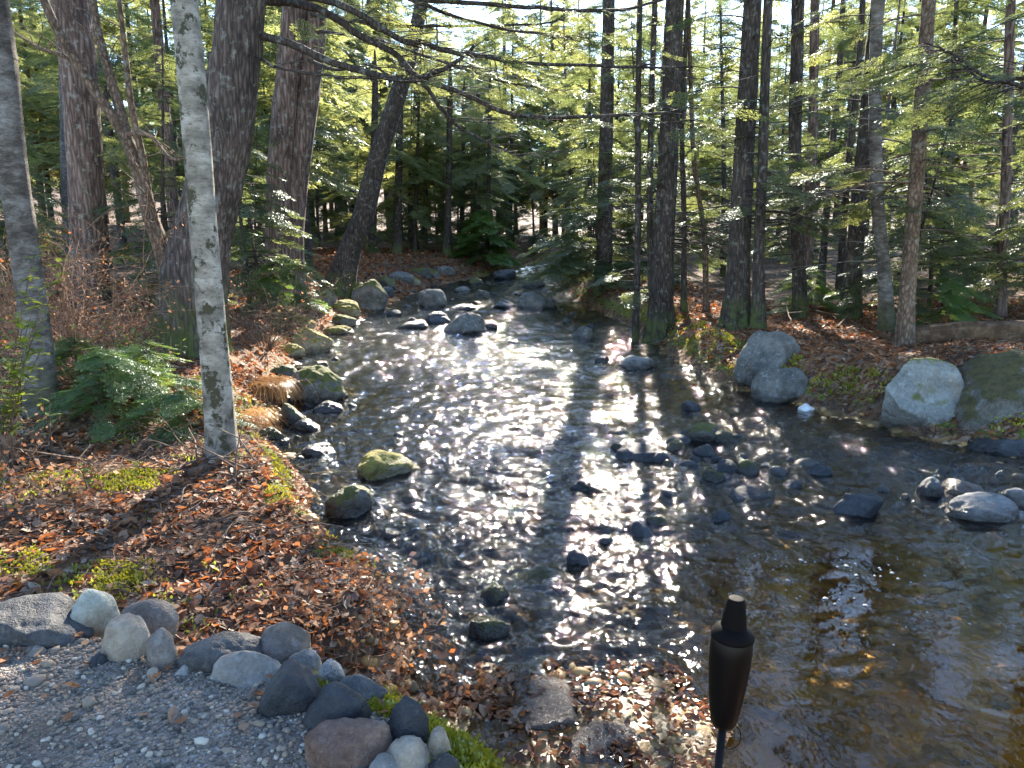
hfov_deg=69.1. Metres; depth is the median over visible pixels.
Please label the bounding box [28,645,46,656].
stone
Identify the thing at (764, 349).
boulder
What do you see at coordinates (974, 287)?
bare shrub
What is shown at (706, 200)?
young hemlock
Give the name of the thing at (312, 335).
rock
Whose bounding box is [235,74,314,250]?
young hemlock
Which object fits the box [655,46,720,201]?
hemlock tree
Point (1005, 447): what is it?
rock
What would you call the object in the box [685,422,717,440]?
rock
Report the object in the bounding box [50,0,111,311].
old pine
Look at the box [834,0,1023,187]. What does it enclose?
hemlock tree
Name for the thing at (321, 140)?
hemlock tree
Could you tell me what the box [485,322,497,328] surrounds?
rock
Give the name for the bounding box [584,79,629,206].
hemlock tree
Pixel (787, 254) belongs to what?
young hemlock
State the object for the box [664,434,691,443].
rock
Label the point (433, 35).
hemlock tree
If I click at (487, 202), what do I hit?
hemlock tree
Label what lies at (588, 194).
young hemlock
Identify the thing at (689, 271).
young hemlock
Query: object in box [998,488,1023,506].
rock
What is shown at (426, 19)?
hemlock tree
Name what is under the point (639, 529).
rock
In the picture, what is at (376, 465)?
rock
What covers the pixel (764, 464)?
rock
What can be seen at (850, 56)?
hemlock tree
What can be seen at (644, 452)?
rock
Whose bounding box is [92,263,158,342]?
bare shrub
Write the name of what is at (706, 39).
hemlock tree
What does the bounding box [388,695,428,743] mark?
stone
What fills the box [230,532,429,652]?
fallen leaves
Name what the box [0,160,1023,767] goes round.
ground
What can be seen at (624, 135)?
young hemlock
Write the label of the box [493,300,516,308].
rock
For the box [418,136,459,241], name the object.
young hemlock
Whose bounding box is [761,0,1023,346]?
hemlock tree
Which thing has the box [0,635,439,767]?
gravel
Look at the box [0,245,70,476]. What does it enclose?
laurel shrub
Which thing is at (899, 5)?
hemlock tree
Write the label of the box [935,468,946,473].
rock
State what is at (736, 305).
hemlock tree
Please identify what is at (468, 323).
rock
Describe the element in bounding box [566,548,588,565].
rock
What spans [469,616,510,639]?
rock
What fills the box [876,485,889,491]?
rock
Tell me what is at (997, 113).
hemlock tree
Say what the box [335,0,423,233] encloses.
hemlock tree
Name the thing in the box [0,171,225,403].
dry shrub
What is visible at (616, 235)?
young hemlock
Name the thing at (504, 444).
stream water
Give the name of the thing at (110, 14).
hemlock tree
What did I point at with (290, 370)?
rock
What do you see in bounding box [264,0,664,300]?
twin trunk pine
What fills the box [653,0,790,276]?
young hemlock
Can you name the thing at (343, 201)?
young hemlock
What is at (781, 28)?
hemlock tree
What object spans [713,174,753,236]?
young hemlock
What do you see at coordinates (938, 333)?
fallen log
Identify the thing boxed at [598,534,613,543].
rock
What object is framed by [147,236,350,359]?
bare shrub
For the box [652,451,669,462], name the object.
rock
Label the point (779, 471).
rock
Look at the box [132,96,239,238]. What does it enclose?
young hemlock
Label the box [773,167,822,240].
young hemlock
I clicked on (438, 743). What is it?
stone
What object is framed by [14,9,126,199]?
hemlock tree
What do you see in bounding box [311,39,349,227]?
hemlock tree
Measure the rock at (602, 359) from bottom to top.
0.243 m
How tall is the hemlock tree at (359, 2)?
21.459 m
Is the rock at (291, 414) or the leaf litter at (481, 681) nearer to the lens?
the leaf litter at (481, 681)
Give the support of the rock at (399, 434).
on the stream water
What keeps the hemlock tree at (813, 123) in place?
on the ground
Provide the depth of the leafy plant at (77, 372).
7.28 m
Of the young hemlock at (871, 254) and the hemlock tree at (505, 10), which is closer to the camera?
the young hemlock at (871, 254)
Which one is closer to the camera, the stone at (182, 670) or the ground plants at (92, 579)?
the stone at (182, 670)
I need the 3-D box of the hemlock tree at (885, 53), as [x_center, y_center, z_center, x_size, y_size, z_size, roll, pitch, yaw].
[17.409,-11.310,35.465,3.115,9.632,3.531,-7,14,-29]
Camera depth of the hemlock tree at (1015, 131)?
20.71 m
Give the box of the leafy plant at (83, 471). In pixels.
[78,463,92,488]
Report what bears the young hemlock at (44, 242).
on the ground
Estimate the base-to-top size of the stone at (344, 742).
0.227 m
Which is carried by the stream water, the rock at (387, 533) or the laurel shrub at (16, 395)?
the rock at (387, 533)
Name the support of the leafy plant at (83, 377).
on the ground
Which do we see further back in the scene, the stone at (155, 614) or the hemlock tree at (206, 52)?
the hemlock tree at (206, 52)
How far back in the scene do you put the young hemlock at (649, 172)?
16.30 m
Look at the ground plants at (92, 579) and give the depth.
5.09 m
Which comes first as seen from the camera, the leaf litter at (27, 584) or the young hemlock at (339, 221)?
the leaf litter at (27, 584)
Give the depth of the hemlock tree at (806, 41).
48.76 m
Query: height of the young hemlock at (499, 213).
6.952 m
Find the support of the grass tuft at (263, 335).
on the ground
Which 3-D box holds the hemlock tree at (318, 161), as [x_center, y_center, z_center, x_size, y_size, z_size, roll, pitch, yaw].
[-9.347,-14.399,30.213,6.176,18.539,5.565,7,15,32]
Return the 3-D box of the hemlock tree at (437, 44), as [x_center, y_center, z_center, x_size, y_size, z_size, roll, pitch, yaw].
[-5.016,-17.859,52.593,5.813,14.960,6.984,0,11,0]
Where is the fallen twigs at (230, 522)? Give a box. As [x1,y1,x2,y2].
[0,377,393,661]
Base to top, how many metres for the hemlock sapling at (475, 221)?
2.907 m
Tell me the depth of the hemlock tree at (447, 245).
32.51 m
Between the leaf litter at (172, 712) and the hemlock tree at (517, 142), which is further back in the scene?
the hemlock tree at (517, 142)
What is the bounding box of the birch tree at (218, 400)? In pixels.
[170,0,239,459]
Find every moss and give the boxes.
[0,372,292,599]
[178,648,508,767]
[236,395,377,574]
[621,297,1023,431]
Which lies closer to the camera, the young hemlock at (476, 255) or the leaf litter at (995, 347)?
the leaf litter at (995, 347)
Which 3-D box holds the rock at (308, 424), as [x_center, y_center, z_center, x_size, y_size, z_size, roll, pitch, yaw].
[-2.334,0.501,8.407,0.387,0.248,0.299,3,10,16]
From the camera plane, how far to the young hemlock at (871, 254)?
11.91 m
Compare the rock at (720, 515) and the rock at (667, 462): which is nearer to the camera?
the rock at (720, 515)
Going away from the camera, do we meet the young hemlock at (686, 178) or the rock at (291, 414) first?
the rock at (291, 414)
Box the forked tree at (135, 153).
[13,0,183,277]
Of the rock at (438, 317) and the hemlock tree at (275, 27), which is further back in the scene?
the hemlock tree at (275, 27)
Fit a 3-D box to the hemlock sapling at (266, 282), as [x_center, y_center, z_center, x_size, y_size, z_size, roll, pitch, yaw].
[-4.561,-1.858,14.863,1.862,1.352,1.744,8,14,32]
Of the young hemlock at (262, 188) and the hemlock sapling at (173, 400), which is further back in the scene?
the young hemlock at (262, 188)
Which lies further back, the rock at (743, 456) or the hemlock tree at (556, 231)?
the hemlock tree at (556, 231)
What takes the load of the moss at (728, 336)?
on the ground
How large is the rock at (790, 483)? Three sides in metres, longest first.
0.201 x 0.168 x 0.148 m
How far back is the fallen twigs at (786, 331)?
11.97 m
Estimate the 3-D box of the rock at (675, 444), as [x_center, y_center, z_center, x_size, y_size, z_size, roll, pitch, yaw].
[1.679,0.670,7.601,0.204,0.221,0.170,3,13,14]
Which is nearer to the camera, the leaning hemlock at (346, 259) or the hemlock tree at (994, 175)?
the leaning hemlock at (346, 259)
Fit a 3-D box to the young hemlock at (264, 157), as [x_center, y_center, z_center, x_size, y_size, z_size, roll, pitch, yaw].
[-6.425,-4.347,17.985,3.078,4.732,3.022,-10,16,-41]
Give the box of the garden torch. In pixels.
[708,595,754,767]
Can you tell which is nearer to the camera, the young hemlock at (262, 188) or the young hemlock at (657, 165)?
the young hemlock at (262, 188)
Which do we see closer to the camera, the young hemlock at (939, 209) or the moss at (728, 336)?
the moss at (728, 336)
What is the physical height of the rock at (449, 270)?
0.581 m
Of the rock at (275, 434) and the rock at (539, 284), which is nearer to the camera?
the rock at (275, 434)
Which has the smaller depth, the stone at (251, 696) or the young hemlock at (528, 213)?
the stone at (251, 696)
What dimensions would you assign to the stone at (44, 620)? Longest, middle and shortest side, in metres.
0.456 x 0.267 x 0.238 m
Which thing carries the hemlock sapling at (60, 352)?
on the ground
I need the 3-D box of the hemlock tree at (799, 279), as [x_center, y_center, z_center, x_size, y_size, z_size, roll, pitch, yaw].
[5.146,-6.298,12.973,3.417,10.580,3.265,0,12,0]
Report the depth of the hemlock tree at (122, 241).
28.29 m
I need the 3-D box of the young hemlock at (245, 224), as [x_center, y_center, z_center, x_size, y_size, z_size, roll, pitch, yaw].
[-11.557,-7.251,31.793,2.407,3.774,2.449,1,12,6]
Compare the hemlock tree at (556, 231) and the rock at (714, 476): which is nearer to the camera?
the rock at (714, 476)
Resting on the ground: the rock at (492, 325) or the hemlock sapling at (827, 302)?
the hemlock sapling at (827, 302)
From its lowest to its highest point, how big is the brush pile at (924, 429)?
0.911 m
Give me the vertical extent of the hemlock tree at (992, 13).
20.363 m
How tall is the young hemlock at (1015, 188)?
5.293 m
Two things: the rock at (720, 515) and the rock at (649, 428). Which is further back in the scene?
the rock at (649, 428)
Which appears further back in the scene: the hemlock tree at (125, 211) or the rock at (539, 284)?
the hemlock tree at (125, 211)
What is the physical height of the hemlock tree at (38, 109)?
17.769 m
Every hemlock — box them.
[0,0,67,269]
[0,126,68,298]
[0,190,61,277]
[87,38,238,317]
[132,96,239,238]
[137,0,766,359]
[166,176,243,265]
[169,108,331,317]
[229,127,309,279]
[230,148,317,297]
[232,178,264,249]
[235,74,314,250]
[239,158,264,240]
[308,70,353,246]
[309,71,388,237]
[309,150,349,240]
[311,115,404,253]
[320,2,427,298]
[332,145,377,238]
[367,65,445,249]
[377,168,421,242]
[378,160,420,241]
[388,180,430,248]
[393,142,443,238]
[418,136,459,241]
[427,129,481,247]
[432,117,514,257]
[439,79,517,244]
[469,164,516,238]
[494,143,542,241]
[501,110,563,255]
[552,118,633,253]
[559,160,620,245]
[561,0,690,341]
[573,129,634,249]
[583,181,631,242]
[584,20,680,245]
[593,0,711,299]
[608,0,751,311]
[618,123,722,279]
[641,0,733,311]
[641,96,697,238]
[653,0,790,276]
[675,157,699,241]
[677,0,868,329]
[688,176,717,236]
[690,29,785,257]
[692,43,780,238]
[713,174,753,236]
[750,137,846,289]
[752,0,885,290]
[752,21,819,247]
[767,78,887,260]
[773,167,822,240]
[788,0,909,298]
[825,109,985,321]
[864,0,1021,286]
[864,0,1023,293]
[866,110,1015,312]
[891,148,988,272]
[959,112,1023,303]
[981,178,1023,303]
[985,133,1023,282]
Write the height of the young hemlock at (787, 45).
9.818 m
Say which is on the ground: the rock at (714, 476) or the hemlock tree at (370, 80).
the hemlock tree at (370, 80)
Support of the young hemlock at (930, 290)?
on the ground
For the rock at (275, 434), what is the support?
on the ground
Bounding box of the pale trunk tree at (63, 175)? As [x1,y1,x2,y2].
[58,64,68,286]
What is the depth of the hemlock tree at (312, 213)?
50.55 m
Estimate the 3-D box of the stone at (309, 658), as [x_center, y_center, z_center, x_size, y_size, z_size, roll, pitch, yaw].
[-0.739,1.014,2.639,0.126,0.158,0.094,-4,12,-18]
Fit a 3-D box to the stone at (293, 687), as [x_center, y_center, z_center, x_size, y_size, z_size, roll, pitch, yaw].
[-0.718,1.027,2.415,0.212,0.274,0.172,-1,10,-7]
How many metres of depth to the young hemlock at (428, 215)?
45.60 m
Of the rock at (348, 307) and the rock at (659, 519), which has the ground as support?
the rock at (348, 307)
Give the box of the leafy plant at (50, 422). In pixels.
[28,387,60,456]
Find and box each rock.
[259,427,285,439]
[271,364,296,379]
[277,403,306,425]
[279,343,304,358]
[279,438,288,444]
[289,312,316,328]
[289,365,345,403]
[290,418,319,430]
[291,327,332,352]
[301,442,335,456]
[302,402,313,406]
[307,288,337,306]
[313,401,343,412]
[316,361,328,365]
[324,325,353,334]
[325,484,373,518]
[332,314,356,327]
[333,299,361,316]
[351,279,387,312]
[357,450,419,480]
[377,276,396,289]
[380,528,400,538]
[383,286,394,296]
[386,309,400,316]
[388,271,413,284]
[393,432,402,436]
[397,320,429,328]
[410,267,431,278]
[414,277,419,285]
[418,289,446,307]
[424,311,450,324]
[430,269,439,278]
[436,266,454,276]
[443,312,486,333]
[450,304,478,310]
[453,286,470,292]
[469,277,482,284]
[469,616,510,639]
[473,290,489,295]
[480,583,507,603]
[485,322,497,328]
[493,269,515,279]
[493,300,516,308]
[515,567,568,579]
[517,291,557,309]
[521,278,544,287]
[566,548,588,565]
[570,475,618,493]
[571,326,597,339]
[594,355,608,362]
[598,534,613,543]
[607,427,627,433]
[610,442,622,449]
[615,442,658,461]
[617,355,658,369]
[618,480,632,484]
[630,520,652,536]
[633,483,649,489]
[644,426,656,430]
[646,514,667,524]
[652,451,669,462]
[660,488,677,496]
[662,459,673,465]
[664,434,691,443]
[666,438,684,450]
[679,422,699,434]
[679,460,698,465]
[681,400,700,410]
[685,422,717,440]
[690,455,700,461]
[692,444,716,455]
[702,469,724,482]
[710,455,720,460]
[711,510,732,521]
[715,430,734,442]
[716,459,738,472]
[730,485,770,500]
[735,457,759,475]
[738,454,747,458]
[760,462,768,468]
[767,466,788,476]
[783,479,802,487]
[794,458,824,465]
[798,403,814,410]
[807,464,831,475]
[833,492,883,533]
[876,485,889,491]
[901,493,909,498]
[916,477,944,496]
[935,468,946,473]
[941,478,983,494]
[944,492,1020,531]
[963,437,1023,456]
[986,477,999,483]
[996,470,1004,474]
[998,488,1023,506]
[1011,473,1023,477]
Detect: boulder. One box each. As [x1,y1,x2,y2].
[733,330,800,386]
[751,367,808,402]
[880,357,964,428]
[954,349,1023,433]
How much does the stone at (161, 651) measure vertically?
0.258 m
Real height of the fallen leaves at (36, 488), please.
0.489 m
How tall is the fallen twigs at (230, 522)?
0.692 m
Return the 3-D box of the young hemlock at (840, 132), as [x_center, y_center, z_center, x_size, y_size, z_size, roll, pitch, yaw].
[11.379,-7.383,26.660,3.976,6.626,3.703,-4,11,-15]
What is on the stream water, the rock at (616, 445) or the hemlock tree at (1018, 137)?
the rock at (616, 445)
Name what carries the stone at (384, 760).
on the ground
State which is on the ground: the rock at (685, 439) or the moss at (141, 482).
the moss at (141, 482)
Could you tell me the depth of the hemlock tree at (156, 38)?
20.04 m
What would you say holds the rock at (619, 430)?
on the stream water
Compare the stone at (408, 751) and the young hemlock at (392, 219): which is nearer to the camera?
the stone at (408, 751)
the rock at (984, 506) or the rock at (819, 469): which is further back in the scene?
the rock at (819, 469)
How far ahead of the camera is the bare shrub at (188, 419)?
5.64 m
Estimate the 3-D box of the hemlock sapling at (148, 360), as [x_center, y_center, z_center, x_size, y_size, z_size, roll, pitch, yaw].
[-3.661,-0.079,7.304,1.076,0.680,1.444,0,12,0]
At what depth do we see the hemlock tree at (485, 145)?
35.19 m
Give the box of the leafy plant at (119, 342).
[78,327,167,384]
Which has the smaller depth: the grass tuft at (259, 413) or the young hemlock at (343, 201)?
the grass tuft at (259, 413)
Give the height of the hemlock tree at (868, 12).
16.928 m
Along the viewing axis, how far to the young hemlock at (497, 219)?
40.63 m
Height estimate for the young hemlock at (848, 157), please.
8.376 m
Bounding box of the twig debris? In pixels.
[0,381,450,723]
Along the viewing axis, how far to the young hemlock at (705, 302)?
14.50 m
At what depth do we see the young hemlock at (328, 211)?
35.69 m
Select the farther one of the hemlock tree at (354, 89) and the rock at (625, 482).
the hemlock tree at (354, 89)
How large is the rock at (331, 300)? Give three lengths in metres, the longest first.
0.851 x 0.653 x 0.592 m
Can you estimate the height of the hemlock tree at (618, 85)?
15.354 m
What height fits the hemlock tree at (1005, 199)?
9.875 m
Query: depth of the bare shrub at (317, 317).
13.64 m
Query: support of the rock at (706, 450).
on the stream water
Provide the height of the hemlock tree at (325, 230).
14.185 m
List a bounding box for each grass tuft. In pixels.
[237,406,297,430]
[238,374,318,404]
[248,333,295,348]
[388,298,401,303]
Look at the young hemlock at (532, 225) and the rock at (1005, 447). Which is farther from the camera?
the young hemlock at (532, 225)
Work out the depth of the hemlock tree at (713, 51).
52.05 m
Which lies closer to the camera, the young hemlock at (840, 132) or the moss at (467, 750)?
the moss at (467, 750)
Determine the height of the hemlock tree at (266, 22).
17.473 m
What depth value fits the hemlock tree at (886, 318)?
10.99 m
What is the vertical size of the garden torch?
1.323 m
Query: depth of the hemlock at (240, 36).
9.28 m
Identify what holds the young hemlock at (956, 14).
on the ground
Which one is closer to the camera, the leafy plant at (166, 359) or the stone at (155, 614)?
the stone at (155, 614)
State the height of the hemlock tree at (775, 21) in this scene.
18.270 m
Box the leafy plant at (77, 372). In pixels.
[54,337,99,391]
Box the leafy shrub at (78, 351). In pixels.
[52,322,152,384]
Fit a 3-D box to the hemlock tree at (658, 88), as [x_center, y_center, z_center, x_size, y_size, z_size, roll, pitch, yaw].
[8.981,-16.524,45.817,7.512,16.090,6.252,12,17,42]
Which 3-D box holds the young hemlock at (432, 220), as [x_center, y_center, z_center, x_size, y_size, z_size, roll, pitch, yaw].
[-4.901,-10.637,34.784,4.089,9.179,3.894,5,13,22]
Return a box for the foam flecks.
[736,539,970,645]
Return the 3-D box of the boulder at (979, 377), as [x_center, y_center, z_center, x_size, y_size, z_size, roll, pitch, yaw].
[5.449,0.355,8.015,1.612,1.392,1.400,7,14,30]
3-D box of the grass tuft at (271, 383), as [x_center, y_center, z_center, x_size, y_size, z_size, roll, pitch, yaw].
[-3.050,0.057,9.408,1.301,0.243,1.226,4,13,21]
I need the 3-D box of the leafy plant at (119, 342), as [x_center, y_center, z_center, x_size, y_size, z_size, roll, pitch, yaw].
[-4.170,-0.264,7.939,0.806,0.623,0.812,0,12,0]
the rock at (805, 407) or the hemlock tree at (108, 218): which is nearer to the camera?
the rock at (805, 407)
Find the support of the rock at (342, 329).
on the ground
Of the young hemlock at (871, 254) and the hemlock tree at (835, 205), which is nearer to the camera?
the young hemlock at (871, 254)
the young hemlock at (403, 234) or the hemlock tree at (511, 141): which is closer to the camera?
the young hemlock at (403, 234)
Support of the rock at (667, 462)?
on the stream water
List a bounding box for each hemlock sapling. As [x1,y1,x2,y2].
[3,336,133,397]
[24,346,191,441]
[76,340,191,417]
[105,375,258,445]
[244,257,332,329]
[447,209,522,267]
[766,266,840,314]
[915,277,1002,324]
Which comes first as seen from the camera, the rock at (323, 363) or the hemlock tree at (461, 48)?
the rock at (323, 363)
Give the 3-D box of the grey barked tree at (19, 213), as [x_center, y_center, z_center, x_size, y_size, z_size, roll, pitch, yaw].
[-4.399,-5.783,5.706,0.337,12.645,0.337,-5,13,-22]
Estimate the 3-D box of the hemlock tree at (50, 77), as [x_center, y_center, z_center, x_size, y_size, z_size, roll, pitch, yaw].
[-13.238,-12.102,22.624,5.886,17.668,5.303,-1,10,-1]
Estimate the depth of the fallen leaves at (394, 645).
3.62 m
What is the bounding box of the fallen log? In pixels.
[915,320,1023,344]
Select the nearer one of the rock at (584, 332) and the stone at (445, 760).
the stone at (445, 760)
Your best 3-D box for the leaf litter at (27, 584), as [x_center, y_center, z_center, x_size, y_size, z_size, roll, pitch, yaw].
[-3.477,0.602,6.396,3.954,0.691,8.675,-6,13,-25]
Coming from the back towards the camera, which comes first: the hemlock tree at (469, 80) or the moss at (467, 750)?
the hemlock tree at (469, 80)
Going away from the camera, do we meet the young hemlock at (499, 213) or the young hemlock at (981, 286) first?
the young hemlock at (981, 286)
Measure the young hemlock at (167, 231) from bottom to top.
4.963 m
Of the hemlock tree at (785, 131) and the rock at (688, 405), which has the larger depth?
the hemlock tree at (785, 131)
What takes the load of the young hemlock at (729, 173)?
on the ground
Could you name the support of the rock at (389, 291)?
on the stream water
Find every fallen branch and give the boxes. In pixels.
[0,444,112,466]
[169,424,262,473]
[172,418,276,497]
[719,291,840,327]
[768,303,819,336]
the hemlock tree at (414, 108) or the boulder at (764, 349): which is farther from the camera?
the hemlock tree at (414, 108)
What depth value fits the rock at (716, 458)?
7.21 m
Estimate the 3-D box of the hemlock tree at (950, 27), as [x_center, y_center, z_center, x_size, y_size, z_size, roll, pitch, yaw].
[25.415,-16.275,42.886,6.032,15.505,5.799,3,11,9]
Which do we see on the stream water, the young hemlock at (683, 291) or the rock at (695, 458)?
the rock at (695, 458)
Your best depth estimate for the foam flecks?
4.83 m
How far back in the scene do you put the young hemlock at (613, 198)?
38.61 m
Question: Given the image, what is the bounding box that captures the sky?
[13,0,1023,164]
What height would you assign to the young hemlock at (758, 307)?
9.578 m
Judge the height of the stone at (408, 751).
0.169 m
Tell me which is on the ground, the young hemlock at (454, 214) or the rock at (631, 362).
the young hemlock at (454, 214)
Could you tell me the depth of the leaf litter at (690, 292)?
18.30 m
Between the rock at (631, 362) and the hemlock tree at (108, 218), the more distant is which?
the hemlock tree at (108, 218)
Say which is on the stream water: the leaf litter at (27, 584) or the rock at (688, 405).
the rock at (688, 405)
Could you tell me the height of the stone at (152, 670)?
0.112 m
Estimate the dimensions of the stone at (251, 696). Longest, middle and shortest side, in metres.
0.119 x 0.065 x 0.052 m
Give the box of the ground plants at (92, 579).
[0,379,271,646]
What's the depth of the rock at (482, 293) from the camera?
23.72 m
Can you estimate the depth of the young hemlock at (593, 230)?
35.79 m
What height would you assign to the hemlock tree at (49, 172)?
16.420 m
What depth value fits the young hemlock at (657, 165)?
39.54 m
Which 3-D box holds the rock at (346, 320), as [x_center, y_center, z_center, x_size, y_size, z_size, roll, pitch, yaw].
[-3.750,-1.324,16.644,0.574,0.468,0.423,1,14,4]
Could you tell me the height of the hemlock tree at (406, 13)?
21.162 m
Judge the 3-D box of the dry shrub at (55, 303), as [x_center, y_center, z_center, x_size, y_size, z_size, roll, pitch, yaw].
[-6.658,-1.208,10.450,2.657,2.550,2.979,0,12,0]
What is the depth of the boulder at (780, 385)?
9.61 m
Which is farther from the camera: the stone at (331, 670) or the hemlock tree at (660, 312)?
the hemlock tree at (660, 312)
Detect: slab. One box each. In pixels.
[512,675,577,730]
[559,720,641,763]
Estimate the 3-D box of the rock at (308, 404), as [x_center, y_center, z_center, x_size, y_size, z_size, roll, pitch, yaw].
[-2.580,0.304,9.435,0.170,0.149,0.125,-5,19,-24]
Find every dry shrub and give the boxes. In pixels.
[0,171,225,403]
[0,222,138,346]
[0,400,72,487]
[7,280,162,369]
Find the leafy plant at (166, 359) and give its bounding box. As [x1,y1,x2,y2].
[145,339,187,382]
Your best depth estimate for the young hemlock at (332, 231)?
42.66 m
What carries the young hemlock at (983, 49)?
on the ground
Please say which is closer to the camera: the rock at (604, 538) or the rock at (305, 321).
the rock at (604, 538)
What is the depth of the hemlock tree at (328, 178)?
23.91 m
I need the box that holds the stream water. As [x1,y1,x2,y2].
[254,260,1023,767]
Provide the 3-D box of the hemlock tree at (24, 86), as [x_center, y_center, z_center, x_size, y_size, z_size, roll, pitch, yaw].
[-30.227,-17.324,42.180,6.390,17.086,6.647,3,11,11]
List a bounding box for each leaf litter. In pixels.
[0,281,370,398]
[0,355,516,722]
[0,631,389,729]
[229,247,508,311]
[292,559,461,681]
[378,602,731,767]
[426,630,534,712]
[554,251,809,345]
[659,297,1023,441]
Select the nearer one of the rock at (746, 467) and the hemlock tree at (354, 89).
the rock at (746, 467)
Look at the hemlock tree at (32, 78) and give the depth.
55.83 m
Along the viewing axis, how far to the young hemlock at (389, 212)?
42.61 m
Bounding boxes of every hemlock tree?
[9,0,59,145]
[9,0,59,222]
[10,0,179,269]
[10,2,39,181]
[11,8,61,205]
[12,0,60,219]
[13,0,60,189]
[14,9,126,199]
[18,3,131,200]
[29,0,151,223]
[29,3,182,256]
[33,4,125,194]
[97,0,151,222]
[97,0,262,233]
[98,0,184,232]
[104,4,176,193]
[113,1,180,230]
[116,0,206,203]
[137,0,252,186]
[165,0,258,181]
[166,1,205,122]
[170,0,269,246]
[204,6,369,199]
[245,11,357,208]
[247,6,323,193]
[253,20,359,200]
[256,6,380,272]
[265,6,278,122]
[308,91,349,232]
[310,57,394,215]
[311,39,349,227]
[313,51,343,231]
[318,0,392,183]
[318,12,384,235]
[330,41,427,252]
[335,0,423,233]
[337,0,404,166]
[339,0,389,184]
[346,0,423,227]
[348,0,412,146]
[349,35,449,254]
[376,49,454,251]
[383,54,469,249]
[384,69,457,247]
[391,43,499,255]
[402,3,452,230]
[408,4,465,227]
[408,15,470,233]
[419,70,513,246]
[420,58,520,245]
[440,29,510,214]
[442,58,544,262]
[444,27,508,201]
[445,45,476,176]
[453,62,524,212]
[466,0,548,233]
[467,17,525,235]
[475,0,541,232]
[480,10,552,240]
[499,65,537,228]
[508,0,596,236]
[510,0,582,229]
[516,0,701,298]
[517,0,599,253]
[517,42,569,236]
[533,38,597,239]
[535,114,583,235]
[539,0,600,185]
[539,14,641,248]
[545,59,598,233]
[579,26,654,208]
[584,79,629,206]
[599,0,664,228]
[613,0,715,208]
[613,12,679,220]
[626,0,769,343]
[638,0,851,329]
[646,0,717,246]
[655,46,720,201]
[678,0,736,240]
[679,47,730,231]
[690,1,806,196]
[699,0,898,318]
[713,16,789,209]
[753,0,1022,333]
[754,0,889,303]
[754,21,790,243]
[757,0,976,318]
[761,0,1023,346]
[767,62,807,176]
[768,0,827,252]
[771,0,870,212]
[783,0,854,194]
[784,0,913,237]
[822,0,899,194]
[823,80,855,229]
[832,0,932,255]
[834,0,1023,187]
[834,43,898,240]
[846,0,941,195]
[856,0,1023,318]
[858,0,918,228]
[882,0,957,226]
[891,0,980,214]
[896,1,960,186]
[902,0,1002,195]
[933,1,1023,212]
[935,2,990,226]
[936,0,1023,270]
[954,21,1023,204]
[955,0,1023,221]
[959,64,1000,219]
[977,9,1023,210]
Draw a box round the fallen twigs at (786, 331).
[645,294,1023,429]
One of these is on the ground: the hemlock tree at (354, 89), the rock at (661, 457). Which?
the hemlock tree at (354, 89)
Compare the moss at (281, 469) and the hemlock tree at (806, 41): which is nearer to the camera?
the moss at (281, 469)
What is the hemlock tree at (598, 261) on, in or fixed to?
on the ground
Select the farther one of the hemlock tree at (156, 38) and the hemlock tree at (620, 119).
the hemlock tree at (620, 119)
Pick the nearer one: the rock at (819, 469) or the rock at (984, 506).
the rock at (984, 506)
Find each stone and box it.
[0,592,94,648]
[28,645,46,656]
[70,589,119,639]
[89,653,107,667]
[100,612,150,661]
[121,598,178,639]
[145,627,177,669]
[146,667,160,678]
[174,664,189,675]
[176,631,263,672]
[209,650,280,687]
[247,687,261,700]
[257,658,321,717]
[261,622,310,663]
[288,648,321,673]
[302,681,370,729]
[304,717,392,767]
[317,658,344,681]
[340,674,387,700]
[369,752,398,767]
[386,735,430,767]
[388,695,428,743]
[428,726,450,756]
[428,752,459,767]
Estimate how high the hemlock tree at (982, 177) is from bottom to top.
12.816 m
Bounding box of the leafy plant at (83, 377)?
[61,350,125,409]
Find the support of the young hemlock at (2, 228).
on the ground
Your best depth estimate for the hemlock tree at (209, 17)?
33.15 m
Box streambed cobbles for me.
[256,337,1023,767]
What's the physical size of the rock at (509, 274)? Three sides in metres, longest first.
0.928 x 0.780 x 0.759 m
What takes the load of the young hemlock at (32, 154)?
on the ground
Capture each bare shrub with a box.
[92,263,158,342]
[126,388,273,464]
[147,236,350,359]
[240,282,328,342]
[917,264,1008,308]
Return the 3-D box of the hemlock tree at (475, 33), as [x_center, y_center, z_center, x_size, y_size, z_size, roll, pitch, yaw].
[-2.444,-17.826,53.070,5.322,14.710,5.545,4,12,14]
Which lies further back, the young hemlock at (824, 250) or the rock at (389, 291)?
the rock at (389, 291)
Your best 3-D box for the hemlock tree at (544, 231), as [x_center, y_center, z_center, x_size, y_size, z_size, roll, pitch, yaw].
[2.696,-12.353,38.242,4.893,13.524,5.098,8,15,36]
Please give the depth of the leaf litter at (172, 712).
2.44 m
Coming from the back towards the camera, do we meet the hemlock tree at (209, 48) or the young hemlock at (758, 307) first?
the hemlock tree at (209, 48)
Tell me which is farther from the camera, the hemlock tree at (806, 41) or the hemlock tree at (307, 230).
the hemlock tree at (806, 41)
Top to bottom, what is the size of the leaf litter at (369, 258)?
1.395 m
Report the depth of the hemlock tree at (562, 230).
57.46 m
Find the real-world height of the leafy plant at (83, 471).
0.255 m
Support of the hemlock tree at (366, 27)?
on the ground
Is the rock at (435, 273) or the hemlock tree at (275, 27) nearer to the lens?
the rock at (435, 273)
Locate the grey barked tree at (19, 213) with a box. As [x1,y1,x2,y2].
[0,0,60,418]
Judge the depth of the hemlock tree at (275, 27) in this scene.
37.63 m
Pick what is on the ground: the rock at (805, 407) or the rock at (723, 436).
the rock at (805, 407)
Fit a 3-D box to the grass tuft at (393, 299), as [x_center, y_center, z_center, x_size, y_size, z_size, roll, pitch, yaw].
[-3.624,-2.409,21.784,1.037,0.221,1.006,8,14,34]

